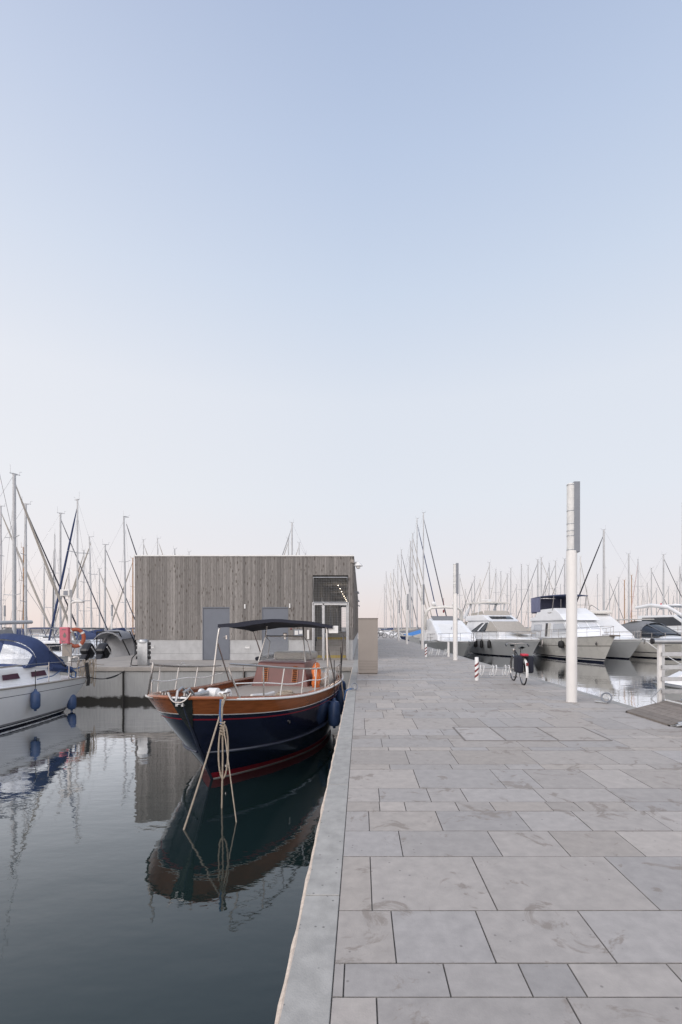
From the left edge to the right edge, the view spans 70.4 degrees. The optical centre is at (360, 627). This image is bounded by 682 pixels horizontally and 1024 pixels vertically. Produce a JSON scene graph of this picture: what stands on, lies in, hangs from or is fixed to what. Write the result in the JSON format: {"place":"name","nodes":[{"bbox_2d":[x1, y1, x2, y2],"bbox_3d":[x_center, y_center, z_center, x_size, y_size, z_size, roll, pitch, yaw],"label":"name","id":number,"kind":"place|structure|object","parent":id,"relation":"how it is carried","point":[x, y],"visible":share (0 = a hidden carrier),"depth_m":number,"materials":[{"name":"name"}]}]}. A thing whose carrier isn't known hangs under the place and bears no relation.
{"place":"outdoors","nodes":[
{"label":"outdoors","id":0,"kind":"place"},
{"bbox_2d":[39,640,357,670],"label":"platform","id":1,"kind":"structure","parent":0,"point":[122,663],"depth_m":19.37,"materials":[{"name":"concrete"}]},
{"bbox_2d":[59,589,84,662],"bbox_3d":[-12.175,-0.040,20.347,0.940,3.080,0.346,0,0,0],"label":"lifebuoy station","id":2,"kind":"object","parent":1,"relation":"on","point":[65,635],"visible":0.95,"depth_m":20.31,"materials":[{"name":"white paint"}]},
{"bbox_2d":[70,627,85,647],"bbox_3d":[-12.104,0.452,20.500,0.760,0.880,0.158,0,0,-29],"label":"lifebuoy","id":3,"kind":"object","parent":2,"relation":"hanging from","point":[83,635],"visible":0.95,"depth_m":20.52,"materials":[{"name":"orange plastic"}]},
{"bbox_2d":[130,639,150,665],"bbox_3d":[-8.575,0.990,18.838,0.741,1.020,0.483,0,0,-14],"label":"service pedestal","id":4,"kind":"object","parent":1,"relation":"on","point":[143,652],"visible":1,"depth_m":18.78,"materials":[{"name":"metal"}]},
{"bbox_2d":[134,555,362,659],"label":"harbour building","id":5,"kind":"structure","parent":1,"relation":"on","point":[185,605],"depth_m":21.98,"materials":[{"name":"wood"}]},
{"bbox_2d":[202,607,229,659],"bbox_3d":[-6.589,0.295,22.026,1.237,2.410,0.189,0,0,0],"label":"door","id":6,"kind":"structure","parent":5,"relation":"in","point":[212,616],"depth_m":22.00,"materials":[{"name":"metal"}]},
{"bbox_2d":[262,607,287,659],"bbox_3d":[-3.905,0.295,22.026,1.195,2.410,0.189,0,0,0],"label":"door","id":7,"kind":"structure","parent":5,"relation":"in","point":[276,643],"depth_m":22.00,"materials":[{"name":"metal"}]},
{"bbox_2d":[312,577,348,659],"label":"security gate","id":8,"kind":"structure","parent":1,"relation":"on","point":[331,603],"depth_m":21.88,"materials":[{"name":"metal"}]},
{"bbox_2d":[60,671,350,701],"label":"quay wall","id":9,"kind":"structure","parent":0,"point":[136,683],"depth_m":18.20,"materials":[{"name":"concrete"}]},
{"bbox_2d":[122,671,244,702],"bbox_3d":[-6.655,2.382,18.165,4.590,1.435,0.090,0,0,0],"label":"wall joint","id":10,"kind":"object","parent":9,"relation":"attached to","point":[123,685],"depth_m":18.12,"materials":[{"name":"concrete"}]},
{"bbox_2d":[279,643,357,1023],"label":"kerb stones","id":11,"kind":"object","parent":9,"relation":"on","point":[308,996],"visible":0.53,"depth_m":2.57,"materials":[{"name":"stone"}]},
{"bbox_2d":[275,667,352,1023],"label":"kerb edge","id":12,"kind":"object","parent":11,"relation":"on","point":[282,997],"visible":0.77,"depth_m":2.59,"materials":[{"name":"grey stone"}]},
{"bbox_2d":[343,683,357,700],"bbox_3d":[-0.237,1.517,11.373,0.361,0.411,0.067,0,0,-17],"label":"mooring ring","id":13,"kind":"object","parent":11,"relation":"attached to","point":[352,689],"visible":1,"depth_m":11.37,"materials":[{"name":"metal"}]},
{"bbox_2d":[382,633,636,708],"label":"kerb line","id":14,"kind":"object","parent":9,"relation":"on","point":[598,697],"visible":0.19,"depth_m":12.40,"materials":[{"name":"concrete"}]},
{"bbox_2d":[595,692,612,702],"bbox_3d":[4.795,1.390,9.536,0.084,0.213,0.324,0,0,-44],"label":"mooring ring","id":15,"kind":"object","parent":14,"relation":"on","point":[606,700],"visible":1,"depth_m":9.49,"materials":[{"name":"metal"}]},
{"bbox_2d":[2,627,526,630],"bbox_3d":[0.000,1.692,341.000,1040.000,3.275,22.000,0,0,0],"label":"breakwater hill","id":16,"kind":"structure","parent":0,"point":[344,628],"depth_m":332.99,"materials":[{"name":"grey stone"}]},
{"bbox_2d":[0,627,681,1023],"bbox_3d":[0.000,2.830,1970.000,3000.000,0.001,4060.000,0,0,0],"label":"water","id":17,"kind":"structure","parent":0,"point":[126,897],"depth_m":5.76,"materials":[{"name":"liquid"}]},
{"bbox_2d":[0,505,53,635],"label":"sailing boat","id":18,"kind":"object","parent":17,"relation":"on","point":[29,579],"visible":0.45,"depth_m":40.00,"materials":[{"name":"blue paint"}]},
{"bbox_2d":[5,545,49,632],"bbox_3d":[-36.800,-3.010,51.475,9.139,12.080,2.786,0,0,-10],"label":"sailing boat","id":19,"kind":"object","parent":17,"relation":"on","point":[23,590],"visible":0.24,"depth_m":51.57,"materials":[{"name":"blue paint"}]},
{"bbox_2d":[10,561,55,638],"bbox_3d":[-42.839,-3.010,63.961,9.139,12.080,2.786,0,0,-20],"label":"sailing boat","id":20,"kind":"object","parent":17,"relation":"on","point":[43,589],"visible":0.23,"depth_m":64.17,"materials":[{"name":"blue paint"}]},
{"bbox_2d":[0,469,75,641],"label":"sailing boat","id":21,"kind":"object","parent":17,"relation":"on","point":[14,530],"visible":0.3,"depth_m":28.73,"materials":[{"name":"paint"}]},
{"bbox_2d":[0,501,75,635],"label":"sailing boat","id":22,"kind":"object","parent":17,"relation":"on","point":[24,631],"visible":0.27,"depth_m":34.93,"materials":[{"name":"blue paint"}]},
{"bbox_2d":[0,642,80,666],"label":"motor yacht","id":23,"kind":"object","parent":17,"relation":"on","point":[10,652],"visible":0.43,"depth_m":26.21,"materials":[{"name":"white paint"}]},
{"bbox_2d":[0,477,95,730],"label":"sailing boat","id":24,"kind":"object","parent":17,"relation":"on","point":[55,689],"visible":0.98,"depth_m":14.90,"materials":[{"name":"white paint"}]},
{"bbox_2d":[30,670,40,710],"bbox_3d":[-9.495,1.852,14.092,0.258,1.190,0.254,0,0,0],"label":"fender","id":25,"kind":"object","parent":24,"relation":"hanging from","point":[35,699],"visible":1,"depth_m":14.01,"materials":[{"name":"blue rubber"}]},
{"bbox_2d":[67,674,76,710],"bbox_3d":[-9.725,2.145,16.241,0.288,1.350,0.284,0,0,0],"label":"fender","id":26,"kind":"object","parent":24,"relation":"hanging from","point":[71,703],"visible":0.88,"depth_m":16.14,"materials":[{"name":"blue rubber"}]},
{"bbox_2d":[0,507,107,644],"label":"sailing boat","id":27,"kind":"object","parent":17,"relation":"on","point":[60,608],"visible":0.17,"depth_m":41.17,"materials":[{"name":"blue paint"}]},
{"bbox_2d":[41,533,67,637],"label":"sailing boat","id":28,"kind":"object","parent":17,"relation":"on","point":[53,599],"visible":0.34,"depth_m":47.01,"materials":[{"name":"grey paint"}]},
{"bbox_2d":[25,628,104,659],"bbox_3d":[-20.341,1.530,31.002,8.024,3.000,2.780,0,0,10],"label":"motor yacht","id":29,"kind":"object","parent":17,"relation":"on","point":[56,642],"visible":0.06,"depth_m":29.80,"materials":[{"name":"white paint"}]},
{"bbox_2d":[29,627,101,647],"bbox_3d":[-21.786,1.530,38.001,8.024,3.000,2.780,0,0,-6],"label":"motor yacht","id":30,"kind":"object","parent":17,"relation":"on","point":[56,638],"visible":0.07,"depth_m":37.00,"materials":[{"name":"white paint"}]},
{"bbox_2d":[55,568,87,623],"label":"sailing boat","id":31,"kind":"object","parent":17,"relation":"on","point":[62,596],"visible":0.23,"depth_m":70.62,"materials":[{"name":"grey paint"}]},
{"bbox_2d":[48,499,116,656],"bbox_3d":[-19.156,-3.210,33.416,9.459,12.480,2.908,0,0,30],"label":"sailing boat","id":32,"kind":"object","parent":17,"relation":"on","point":[90,636],"visible":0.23,"depth_m":33.77,"materials":[{"name":"grey paint"}]},
{"bbox_2d":[62,548,113,640],"bbox_3d":[-32.087,-3.310,57.089,9.619,12.680,2.934,0,0,15],"label":"sailing boat","id":33,"kind":"object","parent":17,"relation":"on","point":[84,618],"visible":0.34,"depth_m":57.29,"materials":[{"name":"grey paint"}]},
{"bbox_2d":[57,535,134,637],"bbox_3d":[-26.359,-3.310,48.655,9.619,12.680,2.934,0,0,5],"label":"sailing boat","id":34,"kind":"object","parent":17,"relation":"on","point":[91,613],"visible":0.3,"depth_m":48.70,"materials":[{"name":"grey paint"}]},
{"bbox_2d":[57,543,134,640],"bbox_3d":[-25.776,-2.810,47.114,8.819,11.680,2.709,0,0,-30],"label":"sailing boat","id":35,"kind":"object","parent":17,"relation":"on","point":[104,579],"visible":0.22,"depth_m":47.45,"materials":[{"name":"grey paint"}]},
{"bbox_2d":[74,568,122,632],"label":"sailing boat","id":36,"kind":"object","parent":17,"relation":"on","point":[99,615],"visible":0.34,"depth_m":70.44,"materials":[{"name":"blue paint"}]},
{"bbox_2d":[76,630,135,661],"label":"inflatable boat","id":37,"kind":"object","parent":17,"relation":"on","point":[117,643],"visible":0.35,"depth_m":26.74,"materials":[{"name":"grey rubber"}]},
{"bbox_2d":[75,510,136,633],"bbox_3d":[-21.567,-3.710,42.694,3.156,13.480,10.259,0,0,30],"label":"sailing boat","id":38,"kind":"object","parent":17,"relation":"on","point":[124,602],"visible":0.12,"depth_m":43.30,"materials":[{"name":"blue paint"}]},
{"bbox_2d":[109,556,134,635],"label":"sailing boat","id":39,"kind":"object","parent":17,"relation":"on","point":[130,596],"visible":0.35,"depth_m":60.99,"materials":[{"name":"blue paint"}]},
{"bbox_2d":[145,619,344,779],"bbox_3d":[-2.182,1.476,11.669,3.214,3.349,7.794,0,0,11],"label":"wooden launch","id":40,"kind":"object","parent":17,"relation":"on","point":[275,709],"visible":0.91,"depth_m":9.39,"materials":[{"name":"blue paint"}]},
{"bbox_2d":[183,694,225,829],"bbox_3d":[-2.363,2.127,7.713,0.378,2.016,2.238,0,0,-2],"label":"mooring rope","id":41,"kind":"object","parent":40,"relation":"attached to","point":[202,770],"visible":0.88,"depth_m":7.17,"materials":[{"name":"beige fabric"}]},
{"bbox_2d":[218,693,228,807],"bbox_3d":[-2.392,2.124,8.173,0.165,2.013,1.343,0,0,-22],"label":"mooring rope","id":42,"kind":"object","parent":40,"relation":"hanging from","point":[222,725],"visible":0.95,"depth_m":7.58,"materials":[{"name":"beige fabric"}]},
{"bbox_2d":[223,727,236,821],"bbox_3d":[-1.940,2.347,7.242,0.046,1.573,0.804,0,0,-32],"label":"mooring rope","id":43,"kind":"object","parent":42,"relation":"hanging from","point":[230,775],"visible":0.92,"depth_m":7.30,"materials":[{"name":"beige fabric"}]},
{"bbox_2d":[311,662,320,687],"bbox_3d":[-1.190,1.310,12.883,0.210,0.773,0.613,0,0,3],"label":"lifebuoy","id":44,"kind":"object","parent":40,"relation":"hanging from","point":[316,665],"visible":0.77,"depth_m":12.69,"materials":[{"name":"orange plastic"}]},
{"bbox_2d":[328,660,339,727],"bbox_3d":[-0.655,1.645,11.846,0.309,1.670,0.304,0,0,0],"label":"fender","id":45,"kind":"object","parent":40,"relation":"hanging from","point":[334,713],"visible":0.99,"depth_m":11.73,"materials":[{"name":"blue rubber"}]},
{"bbox_2d":[336,653,345,714],"bbox_3d":[-0.537,1.545,13.167,0.309,1.670,0.304,0,0,0],"label":"fender","id":46,"kind":"object","parent":40,"relation":"hanging from","point":[340,698],"visible":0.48,"depth_m":13.04,"materials":[{"name":"blue rubber"}]},
{"bbox_2d":[282,519,304,554],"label":"sailing boat","id":47,"kind":"object","parent":17,"relation":"on","point":[291,531],"visible":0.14,"depth_m":66.56,"materials":[{"name":"blue paint"}]},
{"bbox_2d":[378,584,394,631],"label":"sailing boat","id":48,"kind":"object","parent":17,"relation":"on","point":[384,607],"visible":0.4,"depth_m":201.89,"materials":[{"name":"grey paint"}]},
{"bbox_2d":[378,573,403,633],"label":"sailing boat","id":49,"kind":"object","parent":17,"relation":"on","point":[390,602],"visible":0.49,"depth_m":158.57,"materials":[{"name":"blue paint"}]},
{"bbox_2d":[381,569,405,633],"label":"sailing boat","id":50,"kind":"object","parent":17,"relation":"on","point":[393,606],"visible":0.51,"depth_m":144.80,"materials":[{"name":"blue paint"}]},
{"bbox_2d":[384,560,413,634],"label":"sailing boat","id":51,"kind":"object","parent":17,"relation":"on","point":[397,597],"visible":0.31,"depth_m":128.13,"materials":[{"name":"grey paint"}]},
{"bbox_2d":[386,547,418,636],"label":"sailing boat","id":52,"kind":"object","parent":17,"relation":"on","point":[394,635],"visible":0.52,"depth_m":116.84,"materials":[{"name":"grey paint"}]},
{"bbox_2d":[388,557,424,634],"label":"sailing boat","id":53,"kind":"object","parent":17,"relation":"on","point":[409,594],"visible":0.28,"depth_m":97.96,"materials":[{"name":"grey paint"}]},
{"bbox_2d":[389,538,428,636],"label":"sailing boat","id":54,"kind":"object","parent":17,"relation":"on","point":[410,589],"visible":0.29,"depth_m":95.11,"materials":[{"name":"blue paint"}]},
{"bbox_2d":[400,630,420,640],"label":"motor yacht","id":55,"kind":"object","parent":17,"relation":"on","point":[410,634],"visible":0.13,"depth_m":71.56,"materials":[{"name":"blue fabric"}]},
{"bbox_2d":[391,533,431,631],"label":"sailing boat","id":56,"kind":"object","parent":17,"relation":"on","point":[412,581],"visible":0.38,"depth_m":91.24,"materials":[{"name":"grey paint"}]},
{"bbox_2d":[408,633,420,643],"bbox_3d":[10.114,1.530,60.447,9.024,3.000,3.080,0,0,-6],"label":"motor yacht","id":57,"kind":"object","parent":17,"relation":"on","point":[415,638],"visible":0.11,"depth_m":59.63,"materials":[{"name":"white paint"}]},
{"bbox_2d":[392,525,437,638],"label":"sailing boat","id":58,"kind":"object","parent":17,"relation":"on","point":[416,606],"visible":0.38,"depth_m":84.33,"materials":[{"name":"grey paint"}]},
{"bbox_2d":[397,512,446,632],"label":"sailing boat","id":59,"kind":"object","parent":17,"relation":"on","point":[404,631],"visible":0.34,"depth_m":75.67,"materials":[{"name":"blue paint"}]},
{"bbox_2d":[419,598,475,656],"bbox_3d":[9.017,-0.020,48.801,4.334,6.100,12.348,0,0,-6],"label":"motor yacht","id":60,"kind":"object","parent":17,"relation":"on","point":[438,632],"visible":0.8,"depth_m":47.99,"materials":[{"name":"white paint"}]},
{"bbox_2d":[459,574,465,618],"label":"sailing boat","id":61,"kind":"object","parent":17,"relation":"on","point":[459,594],"visible":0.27,"depth_m":96.42,"materials":[{"name":"blue paint"}]},
{"bbox_2d":[463,575,480,612],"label":"sailing boat","id":62,"kind":"object","parent":17,"relation":"on","point":[474,591],"visible":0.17,"depth_m":95.72,"materials":[{"name":"blue paint"}]},
{"bbox_2d":[473,562,515,615],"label":"sailing boat","id":63,"kind":"object","parent":17,"relation":"on","point":[489,588],"visible":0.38,"depth_m":78.40,"materials":[{"name":"blue paint"}]},
{"bbox_2d":[463,596,542,656],"bbox_3d":[14.562,-0.170,49.151,4.682,6.400,13.396,0,0,-13],"label":"motor yacht","id":64,"kind":"object","parent":17,"relation":"on","point":[499,630],"visible":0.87,"depth_m":48.36,"materials":[{"name":"white paint"}]},
{"bbox_2d":[501,568,525,614],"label":"sailing boat","id":65,"kind":"object","parent":17,"relation":"on","point":[510,590],"visible":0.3,"depth_m":86.00,"materials":[{"name":"grey paint"}]},
{"bbox_2d":[498,573,531,622],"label":"sailing boat","id":66,"kind":"object","parent":17,"relation":"on","point":[509,595],"visible":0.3,"depth_m":86.06,"materials":[{"name":"blue paint"}]},
{"bbox_2d":[508,584,532,618],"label":"sailing boat","id":67,"kind":"object","parent":17,"relation":"on","point":[516,601],"visible":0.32,"depth_m":107.60,"materials":[{"name":"grey paint"}]},
{"bbox_2d":[516,564,530,634],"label":"sailing boat","id":68,"kind":"object","parent":17,"relation":"on","point":[521,595],"visible":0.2,"depth_m":84.91,"materials":[{"name":"grey paint"}]},
{"bbox_2d":[517,564,530,627],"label":"sailing boat","id":69,"kind":"object","parent":17,"relation":"on","point":[528,597],"visible":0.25,"depth_m":81.99,"materials":[{"name":"grey paint"}]},
{"bbox_2d":[517,559,554,617],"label":"sailing boat","id":70,"kind":"object","parent":17,"relation":"on","point":[538,586],"visible":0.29,"depth_m":78.68,"materials":[{"name":"white paint"}]},
{"bbox_2d":[519,557,554,630],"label":"sailing boat","id":71,"kind":"object","parent":17,"relation":"on","point":[528,629],"visible":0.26,"depth_m":76.94,"materials":[{"name":"grey paint"}]},
{"bbox_2d":[542,563,554,598],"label":"sailing boat","id":72,"kind":"object","parent":17,"relation":"on","point":[549,580],"visible":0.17,"depth_m":79.29,"materials":[{"name":"blue paint"}]},
{"bbox_2d":[535,561,578,615],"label":"sailing boat","id":73,"kind":"object","parent":17,"relation":"on","point":[555,581],"visible":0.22,"depth_m":76.72,"materials":[{"name":"blue paint"}]},
{"bbox_2d":[552,558,590,607],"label":"sailing boat","id":74,"kind":"object","parent":17,"relation":"on","point":[564,585],"visible":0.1,"depth_m":77.15,"materials":[{"name":"blue paint"}]},
{"bbox_2d":[530,594,619,662],"bbox_3d":[18.976,-0.024,43.446,3.780,6.107,14.303,0,0,-2],"label":"motor yacht","id":75,"kind":"object","parent":17,"relation":"on","point":[594,641],"visible":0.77,"depth_m":42.68,"materials":[{"name":"white paint"}]},
{"bbox_2d":[577,555,589,609],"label":"sailing boat","id":76,"kind":"object","parent":17,"relation":"on","point":[582,584],"visible":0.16,"depth_m":76.16,"materials":[{"name":"blue paint"}]},
{"bbox_2d":[601,577,622,616],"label":"sailing boat","id":77,"kind":"object","parent":17,"relation":"on","point":[609,596],"visible":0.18,"depth_m":97.83,"materials":[{"name":"blue paint"}]},
{"bbox_2d":[577,528,652,613],"bbox_3d":[33.006,-5.207,63.361,12.575,16.474,3.843,0,0,38],"label":"sailing boat","id":78,"kind":"object","parent":17,"relation":"on","point":[603,538],"visible":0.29,"depth_m":63.93,"materials":[{"name":"blue paint"}]},
{"bbox_2d":[588,605,644,658],"bbox_3d":[23.199,0.365,46.787,3.680,5.330,12.348,0,0,-7],"label":"motor yacht","id":79,"kind":"object","parent":17,"relation":"on","point":[625,644],"visible":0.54,"depth_m":43.84,"materials":[{"name":"white paint"}]},
{"bbox_2d":[606,577,634,622],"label":"sailing boat","id":80,"kind":"object","parent":17,"relation":"on","point":[618,599],"visible":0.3,"depth_m":92.27,"materials":[{"name":"blue paint"}]},
{"bbox_2d":[615,575,640,620],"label":"sailing boat","id":81,"kind":"object","parent":17,"relation":"on","point":[631,597],"visible":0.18,"depth_m":84.71,"materials":[{"name":"blue paint"}]},
{"bbox_2d":[607,553,663,621],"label":"sailing boat","id":82,"kind":"object","parent":17,"relation":"on","point":[629,591],"visible":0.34,"depth_m":71.91,"materials":[{"name":"blue paint"}]},
{"bbox_2d":[630,556,645,618],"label":"sailing boat","id":83,"kind":"object","parent":17,"relation":"on","point":[637,611],"visible":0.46,"depth_m":75.14,"materials":[{"name":"blue paint"}]},
{"bbox_2d":[621,568,671,622],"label":"sailing boat","id":84,"kind":"object","parent":17,"relation":"on","point":[651,592],"visible":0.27,"depth_m":82.68,"materials":[{"name":"blue paint"}]},
{"bbox_2d":[615,619,681,659],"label":"motor yacht","id":85,"kind":"object","parent":17,"relation":"on","point":[649,630],"visible":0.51,"depth_m":44.32,"materials":[{"name":"white paint"}]},
{"bbox_2d":[626,554,681,621],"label":"sailing boat","id":86,"kind":"object","parent":17,"relation":"on","point":[663,582],"visible":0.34,"depth_m":72.60,"materials":[{"name":"blue paint"}]},
{"bbox_2d":[635,603,681,633],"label":"motor yacht","id":87,"kind":"object","parent":17,"relation":"on","point":[673,622],"visible":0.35,"depth_m":54.83,"materials":[{"name":"white paint"}]},
{"bbox_2d":[652,671,681,699],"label":"dinghy","id":88,"kind":"object","parent":17,"relation":"on","point":[673,684],"visible":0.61,"depth_m":18.01,"materials":[{"name":"white paint"}]},
{"bbox_2d":[674,566,681,612],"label":"sailing boat","id":89,"kind":"object","parent":17,"relation":"on","point":[679,573],"visible":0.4,"depth_m":82.35,"materials":[{"name":"blue paint"}]},
{"bbox_2d":[0,0,681,627],"label":"sky","id":90,"kind":"structure","parent":0,"point":[349,271],"materials":[{"name":"blue"}]},
{"bbox_2d":[329,633,681,1023],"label":"paving","id":91,"kind":"structure","parent":0,"point":[576,855],"depth_m":3.13,"materials":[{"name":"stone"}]},
{"bbox_2d":[358,618,377,673],"bbox_3d":[0.228,0.605,15.754,0.650,1.790,0.632,0,0,0],"label":"service cabinet","id":92,"kind":"object","parent":91,"relation":"on","point":[367,645],"visible":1,"depth_m":15.45,"materials":[{"name":"grey metal"}]},
{"bbox_2d":[398,600,399,640],"bbox_3d":[4.114,-0.705,52.500,0.241,4.410,0.212,0,0,0],"label":"lamp post","id":93,"kind":"object","parent":91,"relation":"on","point":[399,620],"visible":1,"depth_m":52.41,"materials":[{"name":"metal"}]},
{"bbox_2d":[406,594,408,643],"bbox_3d":[4.064,-0.705,42.500,0.241,4.410,0.212,0,0,0],"label":"lamp post","id":94,"kind":"object","parent":91,"relation":"on","point":[407,602],"visible":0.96,"depth_m":42.41,"materials":[{"name":"metal"}]},
{"bbox_2d":[421,584,424,648],"bbox_3d":[4.205,-0.705,32.900,0.241,4.410,0.212,0,0,0],"label":"lamp post","id":95,"kind":"object","parent":91,"relation":"on","point":[422,611],"visible":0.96,"depth_m":32.82,"materials":[{"name":"metal"}]},
{"bbox_2d":[427,649,446,656],"bbox_3d":[3.925,1.304,24.600,1.086,0.392,0.261,0,0,0],"label":"bike rack","id":96,"kind":"object","parent":91,"relation":"on","point":[432,650],"visible":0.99,"depth_m":24.59,"materials":[{"name":"metal"}]},
{"bbox_2d":[357,679,533,679],"bbox_3d":[2.416,1.500,13.820,5.068,0.007,0.080,0,0,0],"label":"pavement joint strip","id":97,"kind":"object","parent":91,"relation":"on","point":[441,679],"visible":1,"depth_m":13.80,"materials":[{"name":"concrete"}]},
{"bbox_2d":[453,563,458,659],"bbox_3d":[4.314,-0.705,22.000,0.241,4.410,0.212,0,0,0],"label":"lamp post","id":98,"kind":"object","parent":91,"relation":"on","point":[455,603],"visible":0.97,"depth_m":21.91,"materials":[{"name":"metal"}]},
{"bbox_2d":[475,657,478,680],"bbox_3d":[3.260,1.173,13.600,0.113,0.655,0.113,0,0,0],"label":"bollard","id":99,"kind":"object","parent":91,"relation":"on","point":[476,668],"visible":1,"depth_m":13.55,"materials":[{"name":"white paint"}]},
{"bbox_2d":[479,665,510,677],"bbox_3d":[3.885,1.304,14.200,1.086,0.392,0.261,0,0,0],"label":"bike rack","id":100,"kind":"object","parent":91,"relation":"on","point":[493,667],"visible":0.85,"depth_m":14.19,"materials":[{"name":"metal"}]},
{"bbox_2d":[505,643,533,684],"bbox_3d":[4.256,0.973,13.068,0.636,1.090,1.808,0,0,4],"label":"bicycle","id":101,"kind":"object","parent":91,"relation":"on","point":[528,664],"visible":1,"depth_m":12.36,"materials":[{"name":"black metal"}]},
{"bbox_2d":[452,727,612,740],"bbox_3d":[2.344,1.503,6.800,1.956,0.014,0.884,0,0,0],"label":"access cover","id":102,"kind":"object","parent":91,"relation":"in","point":[525,734],"visible":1,"depth_m":6.74,"materials":[{"name":"stone"}]},
{"bbox_2d":[566,481,579,701],"bbox_3d":[4.255,-0.705,9.720,0.241,4.410,0.212,0,0,0],"label":"lamp post","id":103,"kind":"object","parent":91,"relation":"on","point":[573,520],"visible":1,"depth_m":9.64,"materials":[{"name":"white metal"}]},
{"bbox_2d":[625,700,681,726],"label":"gangway","id":104,"kind":"object","parent":91,"relation":"on","point":[668,712],"visible":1,"depth_m":7.97,"materials":[{"name":"brown wood"}]},
{"bbox_2d":[650,638,681,702],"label":"gangway railing","id":105,"kind":"object","parent":104,"relation":"attached to","point":[662,691],"visible":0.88,"depth_m":8.54,"materials":[{"name":"white metal"}]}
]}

